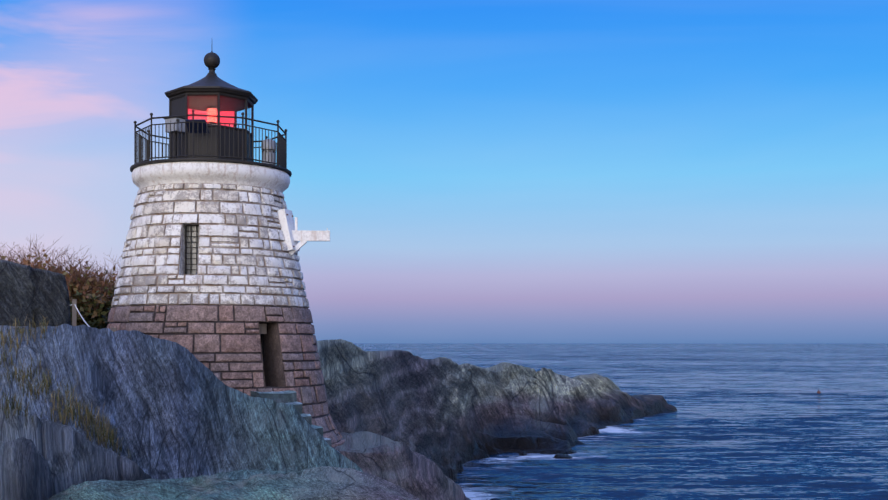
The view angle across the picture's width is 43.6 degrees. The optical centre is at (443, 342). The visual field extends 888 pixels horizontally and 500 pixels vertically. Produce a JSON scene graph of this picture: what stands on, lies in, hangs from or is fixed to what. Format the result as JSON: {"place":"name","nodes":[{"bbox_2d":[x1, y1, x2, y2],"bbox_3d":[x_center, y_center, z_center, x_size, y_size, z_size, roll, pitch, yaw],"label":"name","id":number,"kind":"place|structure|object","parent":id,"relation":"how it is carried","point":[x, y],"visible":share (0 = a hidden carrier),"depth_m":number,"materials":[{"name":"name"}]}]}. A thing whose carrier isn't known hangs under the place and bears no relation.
{"place":"outdoors","nodes":[
{"label":"outdoors","id":0,"kind":"place"},
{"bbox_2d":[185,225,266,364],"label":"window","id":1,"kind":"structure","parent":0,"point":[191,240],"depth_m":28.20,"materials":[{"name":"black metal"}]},
{"bbox_2d":[0,260,676,499],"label":"rock terrain","id":2,"kind":"structure","parent":0,"point":[409,425],"depth_m":22.17,"materials":[{"name":"grey stone"}]},
{"bbox_2d":[0,235,121,328],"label":"shrub","id":3,"kind":"object","parent":2,"relation":"on","point":[98,317],"depth_m":32.43,"materials":[{"name":"brown plant"}]},
{"bbox_2d":[0,315,130,459],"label":"grass tufts","id":4,"kind":"object","parent":2,"relation":"on","point":[112,437],"visible":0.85,"depth_m":18.35,"materials":[{"name":"green plant"}]},
{"bbox_2d":[70,299,115,331],"bbox_3d":[-8.714,-0.142,26.551,0.196,3.067,8.210,0,0,-36],"label":"rope fence","id":5,"kind":"object","parent":2,"relation":"on","point":[73,305],"visible":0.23,"depth_m":26.91,"materials":[{"name":"grey"}]},
{"bbox_2d":[107,183,344,446],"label":"lighthouse tower","id":6,"kind":"structure","parent":2,"relation":"on","point":[229,296],"depth_m":28.01,"materials":[{"name":"white stone"}]},
{"bbox_2d":[131,161,289,192],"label":"cornice","id":7,"kind":"structure","parent":6,"relation":"on","point":[143,176],"depth_m":28.25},
{"bbox_2d":[130,109,291,176],"bbox_3d":[-6.273,-5.238,30.006,4.280,1.315,4.280,0,0,-1],"label":"gallery railing","id":8,"kind":"object","parent":7,"relation":"on","point":[281,154],"visible":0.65,"depth_m":28.51,"materials":[{"name":"black metal"}]},
{"bbox_2d":[163,117,275,164],"bbox_3d":[-5.818,-5.253,29.030,2.931,1.221,1.052,0,0,-16],"label":"lighthouse fog signal equipment","id":9,"kind":"object","parent":7,"relation":"on","point":[178,125],"visible":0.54,"depth_m":28.88,"materials":[{"name":"grey metal"}]},
{"bbox_2d":[165,51,257,161],"bbox_3d":[-6.273,-6.444,30.006,2.352,3.600,2.352,0,0,-1],"label":"lantern room","id":10,"kind":"object","parent":6,"relation":"on","point":[214,88],"depth_m":29.27,"materials":[{"name":"black metal"}]},
{"bbox_2d":[188,109,233,126],"bbox_3d":[-6.273,-6.079,30.006,1.976,0.830,1.976,0,0,-1],"label":"lighthouse lantern interior","id":11,"kind":"object","parent":10,"relation":"in","point":[226,113],"depth_m":30.96,"materials":[{"name":"red glass"}]},
{"bbox_2d":[207,106,216,124],"bbox_3d":[-6.273,-6.029,30.006,0.440,0.750,0.440,0,0,-1],"label":"lamp","id":12,"kind":"object","parent":10,"relation":"on","point":[211,110],"depth_m":29.91,"materials":[{"name":"red glass"}]},
{"bbox_2d":[277,209,329,255],"bbox_3d":[-3.775,-2.926,29.472,1.495,1.222,0.652,0,0,-1],"label":"wall bracket","id":13,"kind":"object","parent":6,"relation":"attached to","point":[293,235],"visible":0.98,"depth_m":29.38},
{"bbox_2d":[250,390,339,452],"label":"rock steps","id":14,"kind":"structure","parent":2,"relation":"on","point":[288,397],"depth_m":27.27,"materials":[{"name":"grey stone"}]},
{"bbox_2d":[0,0,887,342],"label":"sky","id":15,"kind":"structure","parent":0,"point":[475,171],"materials":[{"name":"blue"}]},
{"bbox_2d":[353,343,887,499],"bbox_3d":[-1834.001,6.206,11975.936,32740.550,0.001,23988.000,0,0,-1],"label":"sea water","id":16,"kind":"structure","parent":0,"point":[755,421],"depth_m":80.59,"materials":[{"name":"blue liquid"}]}
]}

